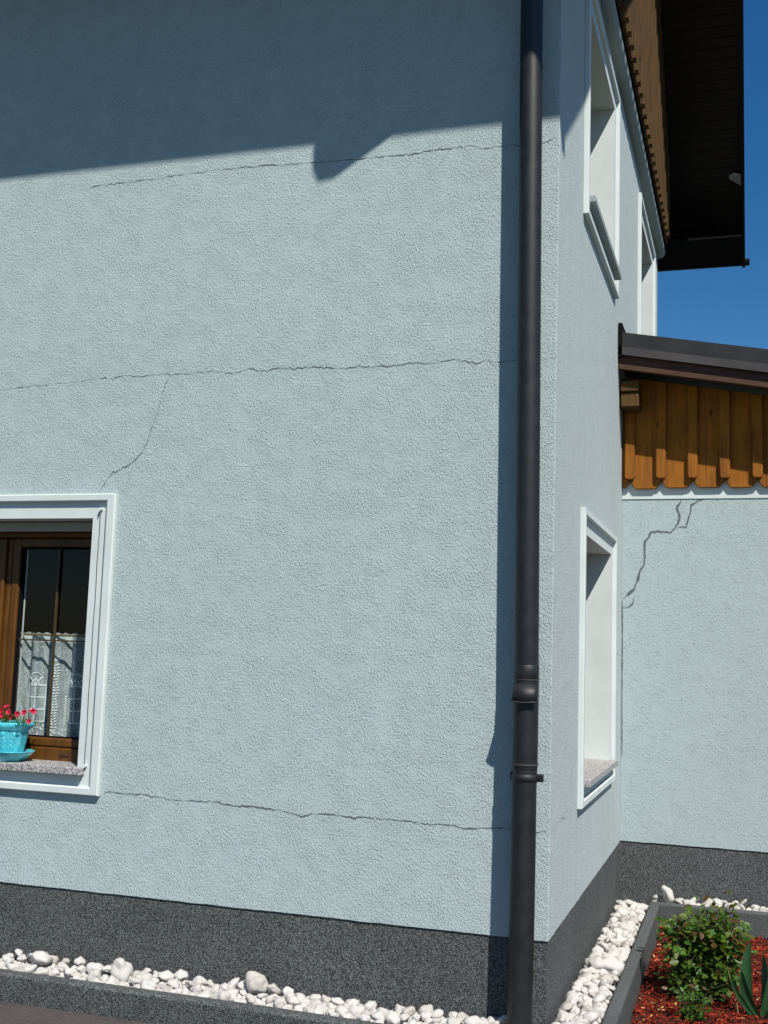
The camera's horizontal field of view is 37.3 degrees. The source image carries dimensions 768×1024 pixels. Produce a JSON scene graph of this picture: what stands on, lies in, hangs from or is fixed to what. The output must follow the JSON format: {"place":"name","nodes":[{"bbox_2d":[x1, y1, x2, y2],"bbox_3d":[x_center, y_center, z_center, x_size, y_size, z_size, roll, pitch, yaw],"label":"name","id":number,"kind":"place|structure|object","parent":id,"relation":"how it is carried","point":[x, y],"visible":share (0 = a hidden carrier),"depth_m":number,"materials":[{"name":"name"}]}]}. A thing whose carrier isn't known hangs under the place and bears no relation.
{"place":"outdoors","nodes":[
{"label":"outdoors","id":0,"kind":"place"},
{"bbox_2d":[0,1001,151,1023],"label":"paving","id":1,"kind":"structure","parent":0,"point":[12,1013],"depth_m":4.89,"materials":[{"name":"grey concrete"}]},
{"bbox_2d":[554,905,648,1021],"bbox_3d":[-0.812,2.442,6.447,12.900,0.255,3.100,0,-7,18],"label":"gravel base","id":2,"kind":"object","parent":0,"point":[615,985],"depth_m":6.20,"materials":[{"name":"white gravel"}]},
{"bbox_2d":[0,901,751,1023],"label":"pebble filling","id":3,"kind":"object","parent":2,"relation":"on","point":[184,989],"visible":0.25,"depth_m":5.08,"materials":[{"name":"white gravel"}]},
{"bbox_2d":[6,963,19,969],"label":"pebble","id":4,"kind":"object","parent":3,"relation":"on","point":[10,966],"visible":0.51,"depth_m":5.24,"materials":[{"name":"white stone"}]},
{"bbox_2d":[17,954,26,962],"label":"pebble","id":5,"kind":"object","parent":3,"relation":"on","point":[22,958],"visible":0.99,"depth_m":5.36,"materials":[{"name":"white stone"}]},
{"bbox_2d":[21,964,36,972],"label":"pebble","id":6,"kind":"object","parent":3,"relation":"on","point":[32,968],"visible":0.65,"depth_m":5.21,"materials":[{"name":"white stone"}]},
{"bbox_2d":[30,951,52,964],"bbox_3d":[-1.595,2.075,5.296,0.100,0.059,0.116,12,-17,8],"label":"stone","id":7,"kind":"object","parent":3,"relation":"on","point":[41,957],"visible":1,"depth_m":5.26,"materials":[{"name":"white stone"}]},
{"bbox_2d":[34,967,48,974],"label":"pebble","id":8,"kind":"object","parent":3,"relation":"on","point":[42,970],"visible":0.71,"depth_m":5.18,"materials":[{"name":"white stone"}]},
{"bbox_2d":[48,955,59,964],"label":"pebble","id":9,"kind":"object","parent":3,"relation":"on","point":[56,960],"visible":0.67,"depth_m":5.35,"materials":[{"name":"white stone"}]},
{"bbox_2d":[49,967,59,975],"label":"pebble","id":10,"kind":"object","parent":3,"relation":"on","point":[54,971],"visible":0.79,"depth_m":5.20,"materials":[{"name":"white stone"}]},
{"bbox_2d":[64,967,76,976],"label":"pebble","id":11,"kind":"object","parent":3,"relation":"on","point":[67,970],"visible":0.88,"depth_m":5.20,"materials":[{"name":"white stone"}]},
{"bbox_2d":[74,956,85,965],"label":"pebble","id":12,"kind":"object","parent":3,"relation":"on","point":[80,960],"visible":0.95,"depth_m":5.30,"materials":[{"name":"white stone"}]},
{"bbox_2d":[75,965,86,973],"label":"pebble","id":13,"kind":"object","parent":3,"relation":"on","point":[80,969],"visible":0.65,"depth_m":5.25,"materials":[{"name":"white stone"}]},
{"bbox_2d":[86,969,100,980],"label":"pebble","id":14,"kind":"object","parent":3,"relation":"on","point":[94,973],"visible":0.75,"depth_m":5.15,"materials":[{"name":"white stone"}]},
{"bbox_2d":[86,962,104,973],"bbox_3d":[-1.327,2.105,5.238,0.093,0.052,0.070,12,23,-2],"label":"pebble","id":15,"kind":"object","parent":3,"relation":"on","point":[92,965],"visible":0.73,"depth_m":5.23,"materials":[{"name":"white stone"}]},
{"bbox_2d":[101,965,110,972],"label":"pebble","id":16,"kind":"object","parent":3,"relation":"on","point":[106,968],"visible":0.67,"depth_m":5.21,"materials":[{"name":"white stone"}]},
{"bbox_2d":[110,957,132,981],"bbox_3d":[-1.197,2.085,5.183,0.096,0.113,0.117,-29,9,-16],"label":"stone","id":17,"kind":"object","parent":3,"relation":"on","point":[121,969],"visible":0.96,"depth_m":5.15,"materials":[{"name":"white stone"}]},
{"bbox_2d":[130,977,141,984],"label":"pebble","id":18,"kind":"object","parent":3,"relation":"on","point":[134,980],"visible":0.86,"depth_m":5.06,"materials":[{"name":"white stone"}]},
{"bbox_2d":[135,971,152,979],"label":"pebble","id":19,"kind":"object","parent":3,"relation":"on","point":[142,975],"visible":0.57,"depth_m":5.13,"materials":[{"name":"white stone"}]},
{"bbox_2d":[140,979,157,989],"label":"pebble","id":20,"kind":"object","parent":3,"relation":"on","point":[150,984],"visible":0.68,"depth_m":5.02,"materials":[{"name":"white stone"}]},
{"bbox_2d":[157,970,174,981],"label":"pebble","id":21,"kind":"object","parent":3,"relation":"on","point":[166,975],"visible":0.9,"depth_m":5.14,"materials":[{"name":"white stone"}]},
{"bbox_2d":[160,985,172,991],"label":"pebble","id":22,"kind":"object","parent":3,"relation":"on","point":[165,988],"visible":0.52,"depth_m":5.01,"materials":[{"name":"white stone"}]},
{"bbox_2d":[167,978,179,987],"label":"pebble","id":23,"kind":"object","parent":3,"relation":"on","point":[173,983],"visible":1,"depth_m":5.05,"materials":[{"name":"white stone"}]},
{"bbox_2d":[174,969,187,979],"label":"pebble","id":24,"kind":"object","parent":3,"relation":"on","point":[180,974],"visible":0.99,"depth_m":5.14,"materials":[{"name":"white stone"}]},
{"bbox_2d":[185,980,194,987],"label":"pebble","id":25,"kind":"object","parent":3,"relation":"on","point":[189,984],"visible":0.84,"depth_m":5.05,"materials":[{"name":"white stone"}]},
{"bbox_2d":[190,984,201,994],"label":"pebble","id":26,"kind":"object","parent":3,"relation":"on","point":[196,989],"visible":0.82,"depth_m":4.98,"materials":[{"name":"white stone"}]},
{"bbox_2d":[193,975,206,985],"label":"pebble","id":27,"kind":"object","parent":3,"relation":"on","point":[198,979],"visible":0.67,"depth_m":5.09,"materials":[{"name":"white stone"}]},
{"bbox_2d":[195,992,211,997],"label":"pebble","id":28,"kind":"object","parent":3,"relation":"on","point":[205,994],"visible":0.61,"depth_m":4.91,"materials":[{"name":"white stone"}]},
{"bbox_2d":[204,979,213,987],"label":"pebble","id":29,"kind":"object","parent":3,"relation":"on","point":[209,983],"visible":0.85,"depth_m":5.08,"materials":[{"name":"white stone"}]},
{"bbox_2d":[210,984,219,993],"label":"pebble","id":30,"kind":"object","parent":3,"relation":"on","point":[214,987],"visible":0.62,"depth_m":5.02,"materials":[{"name":"white stone"}]},
{"bbox_2d":[212,990,230,999],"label":"pebble","id":31,"kind":"object","parent":3,"relation":"on","point":[223,995],"visible":0.55,"depth_m":4.91,"materials":[{"name":"white stone"}]},
{"bbox_2d":[225,987,238,995],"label":"pebble","id":32,"kind":"object","parent":3,"relation":"on","point":[230,990],"visible":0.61,"depth_m":4.96,"materials":[{"name":"white stone"}]},
{"bbox_2d":[227,977,239,988],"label":"pebble","id":33,"kind":"object","parent":3,"relation":"on","point":[233,982],"visible":0.68,"depth_m":5.05,"materials":[{"name":"white stone"}]},
{"bbox_2d":[237,980,247,990],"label":"pebble","id":34,"kind":"object","parent":3,"relation":"on","point":[241,985],"visible":0.52,"depth_m":5.03,"materials":[{"name":"white stone"}]},
{"bbox_2d":[245,993,254,1003],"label":"pebble","id":35,"kind":"object","parent":3,"relation":"on","point":[249,997],"visible":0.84,"depth_m":4.90,"materials":[{"name":"white stone"}]},
{"bbox_2d":[245,971,268,993],"bbox_3d":[-0.560,2.074,5.011,0.115,0.094,0.070,20,-47,-3],"label":"stone","id":36,"kind":"object","parent":3,"relation":"on","point":[256,982],"visible":0.98,"depth_m":4.99,"materials":[{"name":"white stone"}]},
{"bbox_2d":[265,995,273,1004],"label":"pebble","id":37,"kind":"object","parent":3,"relation":"on","point":[269,999],"visible":0.99,"depth_m":4.89,"materials":[{"name":"white stone"}]},
{"bbox_2d":[266,983,280,994],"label":"pebble","id":38,"kind":"object","parent":3,"relation":"on","point":[273,988],"visible":0.96,"depth_m":5.00,"materials":[{"name":"white stone"}]},
{"bbox_2d":[273,997,286,1007],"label":"pebble","id":39,"kind":"object","parent":3,"relation":"on","point":[280,1002],"visible":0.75,"depth_m":4.83,"materials":[{"name":"white stone"}]},
{"bbox_2d":[283,991,294,999],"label":"pebble","id":40,"kind":"object","parent":3,"relation":"on","point":[288,994],"visible":0.54,"depth_m":4.92,"materials":[{"name":"white stone"}]},
{"bbox_2d":[286,996,300,1007],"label":"pebble","id":41,"kind":"object","parent":3,"relation":"on","point":[293,1001],"visible":0.99,"depth_m":4.86,"materials":[{"name":"white stone"}]},
{"bbox_2d":[295,993,309,1002],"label":"pebble","id":42,"kind":"object","parent":3,"relation":"on","point":[301,997],"visible":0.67,"depth_m":4.91,"materials":[{"name":"white stone"}]},
{"bbox_2d":[309,998,321,1005],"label":"pebble","id":43,"kind":"object","parent":3,"relation":"on","point":[313,1001],"visible":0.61,"depth_m":4.90,"materials":[{"name":"white stone"}]},
{"bbox_2d":[313,1005,323,1014],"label":"pebble","id":44,"kind":"object","parent":3,"relation":"on","point":[318,1010],"visible":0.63,"depth_m":4.75,"materials":[{"name":"white stone"}]},
{"bbox_2d":[319,995,331,1003],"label":"pebble","id":45,"kind":"object","parent":3,"relation":"on","point":[326,999],"visible":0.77,"depth_m":4.89,"materials":[{"name":"white stone"}]},
{"bbox_2d":[331,997,343,1004],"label":"pebble","id":46,"kind":"object","parent":3,"relation":"on","point":[337,1001],"visible":0.88,"depth_m":4.87,"materials":[{"name":"white stone"}]},
{"bbox_2d":[334,1005,347,1012],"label":"pebble","id":47,"kind":"object","parent":3,"relation":"on","point":[344,1008],"visible":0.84,"depth_m":4.79,"materials":[{"name":"white stone"}]},
{"bbox_2d":[339,1012,352,1018],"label":"pebble","id":48,"kind":"object","parent":3,"relation":"on","point":[345,1015],"visible":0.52,"depth_m":4.72,"materials":[{"name":"white stone"}]},
{"bbox_2d":[345,998,359,1004],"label":"pebble","id":49,"kind":"object","parent":3,"relation":"on","point":[352,1001],"visible":0.4,"depth_m":4.88,"materials":[{"name":"white stone"}]},
{"bbox_2d":[347,1004,364,1018],"bbox_3d":[-0.124,2.110,4.797,0.071,0.052,0.087,23,46,26],"label":"pebble","id":50,"kind":"object","parent":3,"relation":"on","point":[354,1010],"visible":0.67,"depth_m":4.79,"materials":[{"name":"white stone"}]},
{"bbox_2d":[356,1014,369,1020],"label":"pebble","id":51,"kind":"object","parent":3,"relation":"on","point":[364,1017],"visible":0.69,"depth_m":4.70,"materials":[{"name":"white stone"}]},
{"bbox_2d":[363,1000,376,1010],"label":"pebble","id":52,"kind":"object","parent":3,"relation":"on","point":[369,1005],"visible":0.77,"depth_m":4.84,"materials":[{"name":"white stone"}]},
{"bbox_2d":[370,1011,384,1020],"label":"pebble","id":53,"kind":"object","parent":3,"relation":"on","point":[376,1015],"visible":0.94,"depth_m":4.70,"materials":[{"name":"white stone"}]},
{"bbox_2d":[377,1007,389,1023],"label":"pebble","id":54,"kind":"object","parent":3,"relation":"on","point":[385,1011],"visible":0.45,"depth_m":4.74,"materials":[{"name":"white stone"}]},
{"bbox_2d":[386,1011,399,1023],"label":"pebble","id":55,"kind":"object","parent":3,"relation":"on","point":[393,1018],"visible":1,"depth_m":4.69,"materials":[{"name":"white stone"}]},
{"bbox_2d":[394,1004,404,1012],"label":"pebble","id":56,"kind":"object","parent":3,"relation":"on","point":[397,1008],"visible":0.78,"depth_m":4.82,"materials":[{"name":"white stone"}]},
{"bbox_2d":[399,1013,409,1021],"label":"pebble","id":57,"kind":"object","parent":3,"relation":"on","point":[404,1017],"visible":1,"depth_m":4.72,"materials":[{"name":"white stone"}]},
{"bbox_2d":[401,1006,415,1016],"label":"pebble","id":58,"kind":"object","parent":3,"relation":"on","point":[410,1010],"visible":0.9,"depth_m":4.76,"materials":[{"name":"white stone"}]},
{"bbox_2d":[420,1010,431,1020],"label":"pebble","id":59,"kind":"object","parent":3,"relation":"on","point":[425,1014],"visible":1,"depth_m":4.73,"materials":[{"name":"white stone"}]},
{"bbox_2d":[418,1004,433,1013],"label":"pebble","id":60,"kind":"object","parent":3,"relation":"on","point":[429,1007],"visible":0.59,"depth_m":4.80,"materials":[{"name":"white stone"}]},
{"bbox_2d":[430,1009,443,1017],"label":"pebble","id":61,"kind":"object","parent":3,"relation":"on","point":[437,1013],"visible":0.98,"depth_m":4.75,"materials":[{"name":"white stone"}]},
{"bbox_2d":[446,1017,461,1023],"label":"pebble","id":62,"kind":"object","parent":3,"relation":"on","point":[453,1020],"visible":1,"depth_m":4.65,"materials":[{"name":"white stone"}]},
{"bbox_2d":[456,1012,468,1023],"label":"pebble","id":63,"kind":"object","parent":3,"relation":"on","point":[462,1015],"visible":0.58,"depth_m":4.75,"materials":[{"name":"white stone"}]},
{"bbox_2d":[463,1015,484,1023],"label":"pebble","id":64,"kind":"object","parent":3,"relation":"on","point":[475,1019],"visible":1,"depth_m":4.65,"materials":[{"name":"white stone"}]},
{"bbox_2d":[497,1015,506,1023],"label":"pebble","id":65,"kind":"object","parent":3,"relation":"on","point":[502,1019],"visible":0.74,"depth_m":4.70,"materials":[{"name":"white stone"}]},
{"bbox_2d":[555,1012,565,1022],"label":"pebble","id":66,"kind":"object","parent":3,"relation":"on","point":[561,1017],"visible":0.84,"depth_m":4.77,"materials":[{"name":"white stone"}]},
{"bbox_2d":[558,1001,573,1011],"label":"pebble","id":67,"kind":"object","parent":3,"relation":"on","point":[566,1005],"visible":0.87,"depth_m":4.91,"materials":[{"name":"white stone"}]},
{"bbox_2d":[566,992,579,1002],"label":"pebble","id":68,"kind":"object","parent":3,"relation":"on","point":[573,995],"visible":0.65,"depth_m":5.04,"materials":[{"name":"white stone"}]},
{"bbox_2d":[574,1017,588,1023],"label":"pebble","id":69,"kind":"object","parent":3,"relation":"on","point":[581,1020],"visible":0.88,"depth_m":4.73,"materials":[{"name":"white stone"}]},
{"bbox_2d":[580,1004,594,1012],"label":"pebble","id":70,"kind":"object","parent":3,"relation":"on","point":[586,1008],"visible":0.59,"depth_m":4.86,"materials":[{"name":"white stone"}]},
{"bbox_2d":[582,1011,598,1023],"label":"pebble","id":71,"kind":"object","parent":3,"relation":"on","point":[590,1017],"visible":0.81,"depth_m":4.79,"materials":[{"name":"white stone"}]},
{"bbox_2d":[588,956,603,969],"bbox_3d":[1.050,2.233,5.594,0.105,0.083,0.097,7,-8,-34],"label":"stone","id":72,"kind":"object","parent":3,"relation":"on","point":[595,962],"visible":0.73,"depth_m":5.57,"materials":[{"name":"white stone"}]},
{"bbox_2d":[591,945,603,953],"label":"pebble","id":73,"kind":"object","parent":3,"relation":"on","point":[597,949],"visible":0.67,"depth_m":5.87,"materials":[{"name":"white stone"}]},
{"bbox_2d":[592,994,605,1003],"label":"pebble","id":74,"kind":"object","parent":3,"relation":"on","point":[601,998],"visible":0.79,"depth_m":5.03,"materials":[{"name":"white stone"}]},
{"bbox_2d":[593,1006,605,1021],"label":"pebble","id":75,"kind":"object","parent":3,"relation":"on","point":[600,1011],"visible":0.59,"depth_m":4.87,"materials":[{"name":"white stone"}]},
{"bbox_2d":[593,990,610,998],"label":"pebble","id":76,"kind":"object","parent":3,"relation":"on","point":[606,994],"visible":0.62,"depth_m":5.11,"materials":[{"name":"white stone"}]},
{"bbox_2d":[598,942,608,952],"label":"pebble","id":77,"kind":"object","parent":3,"relation":"on","point":[604,946],"visible":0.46,"depth_m":5.93,"materials":[{"name":"white stone"}]},
{"bbox_2d":[599,977,608,986],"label":"pebble","id":78,"kind":"object","parent":3,"relation":"on","point":[603,981],"visible":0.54,"depth_m":5.30,"materials":[{"name":"white stone"}]},
{"bbox_2d":[601,956,623,974],"bbox_3d":[1.119,2.234,5.590,0.152,0.082,0.104,13,12,8],"label":"stone","id":79,"kind":"object","parent":3,"relation":"on","point":[610,963],"visible":0.79,"depth_m":5.56,"materials":[{"name":"white stone"}]},
{"bbox_2d":[609,922,619,930],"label":"pebble","id":80,"kind":"object","parent":3,"relation":"on","point":[612,926],"visible":0.76,"depth_m":6.37,"materials":[{"name":"white stone"}]},
{"bbox_2d":[615,907,629,915],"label":"pebble","id":81,"kind":"object","parent":3,"relation":"on","point":[621,911],"visible":0.66,"depth_m":6.75,"materials":[{"name":"white stone"}]},
{"bbox_2d":[620,923,634,932],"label":"pebble","id":82,"kind":"object","parent":3,"relation":"on","point":[626,927],"visible":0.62,"depth_m":6.41,"materials":[{"name":"white stone"}]},
{"bbox_2d":[628,915,638,924],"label":"pebble","id":83,"kind":"object","parent":3,"relation":"on","point":[634,919],"visible":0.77,"depth_m":6.59,"materials":[{"name":"white stone"}]},
{"bbox_2d":[661,885,674,902],"bbox_3d":[1.778,2.402,7.134,0.068,0.134,0.092,-29,-10,19],"label":"stone","id":84,"kind":"object","parent":3,"relation":"on","point":[667,893],"visible":0.94,"depth_m":7.11,"materials":[{"name":"white stone"}]},
{"bbox_2d":[572,979,582,991],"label":"pebble","id":85,"kind":"object","parent":2,"relation":"on","point":[579,982],"visible":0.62,"depth_m":5.24,"materials":[{"name":"white stone"}]},
{"bbox_2d":[597,974,612,984],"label":"pebble","id":86,"kind":"object","parent":2,"relation":"on","point":[606,976],"visible":0.62,"depth_m":5.38,"materials":[{"name":"white stone"}]},
{"bbox_2d":[604,983,615,993],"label":"pebble","id":87,"kind":"object","parent":2,"relation":"on","point":[611,988],"visible":0.78,"depth_m":5.25,"materials":[{"name":"white stone"}]},
{"bbox_2d":[657,0,767,348],"label":"sky","id":88,"kind":"structure","parent":0,"point":[723,305],"materials":[{"name":"blue"}]},
{"label":"ground","id":89,"kind":"structure","parent":0,"visible":0},
{"bbox_2d":[0,969,382,1023],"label":"kerb","id":90,"kind":"structure","parent":89,"relation":"on","point":[96,998],"depth_m":4.90,"materials":[{"name":"concrete"}]},
{"bbox_2d":[0,0,749,1023],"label":"house","id":91,"kind":"structure","parent":89,"relation":"on","point":[312,316],"depth_m":5.41,"materials":[{"name":"blue paint"}]},
{"bbox_2d":[0,705,38,761],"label":"flower pot","id":92,"kind":"object","parent":91,"relation":"on","point":[14,735],"visible":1,"depth_m":5.61,"materials":[{"name":"teal ceramic"}]},
{"bbox_2d":[0,493,117,795],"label":"window","id":93,"kind":"structure","parent":91,"relation":"in","point":[62,764],"depth_m":5.77,"materials":[{"name":"white paint"}]},
{"bbox_2d":[577,507,617,808],"bbox_3d":[1.097,0.802,6.349,0.287,1.483,1.462,0,-7,18],"label":"window","id":94,"kind":"structure","parent":91,"relation":"in","point":[597,763],"depth_m":6.87,"materials":[{"name":"white paint"}]},
{"bbox_2d":[583,0,621,298],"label":"window","id":95,"kind":"structure","parent":91,"relation":"in","point":[602,102],"depth_m":7.10,"materials":[{"name":"white paint"}]},
{"bbox_2d":[609,192,655,335],"bbox_3d":[2.091,-1.483,9.505,0.287,1.865,1.460,0,-7,18],"label":"window","id":96,"kind":"structure","parent":91,"relation":"in","point":[646,269],"depth_m":10.07,"materials":[{"name":"white paint"}]},
{"bbox_2d":[601,901,767,1023],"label":"kerb","id":97,"kind":"structure","parent":89,"relation":"on","point":[623,1001],"depth_m":6.12,"materials":[{"name":"grey paint"}]},
{"bbox_2d":[618,323,767,907],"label":"annex","id":98,"kind":"object","parent":89,"relation":"on","point":[694,735],"visible":1,"depth_m":7.37,"materials":[{"name":"blue paint"}]},
{"bbox_2d":[630,925,767,1023],"bbox_3d":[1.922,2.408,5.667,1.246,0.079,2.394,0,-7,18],"label":"bark mulch","id":99,"kind":"object","parent":89,"relation":"on","point":[744,1015],"visible":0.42,"depth_m":5.54,"materials":[{"name":"red wood"}]},
{"bbox_2d":[661,979,721,1021],"bbox_3d":[1.421,2.247,5.199,0.252,0.214,0.187,-3,-8,35],"label":"plant","id":100,"kind":"object","parent":99,"relation":"on","point":[688,1009],"visible":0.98,"depth_m":5.20,"materials":[{"name":"green plant"}]},
{"bbox_2d":[653,889,765,1006],"bbox_3d":[1.593,2.168,5.664,0.570,0.578,0.529,7,-8,-35],"label":"rose bush","id":101,"kind":"object","parent":99,"relation":"on","point":[706,950],"visible":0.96,"depth_m":5.58,"materials":[{"name":"green plant"}]},
{"bbox_2d":[730,941,767,1020],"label":"tulip plant","id":102,"kind":"object","parent":99,"relation":"on","point":[746,1000],"visible":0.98,"depth_m":5.34,"materials":[{"name":"green plant"}]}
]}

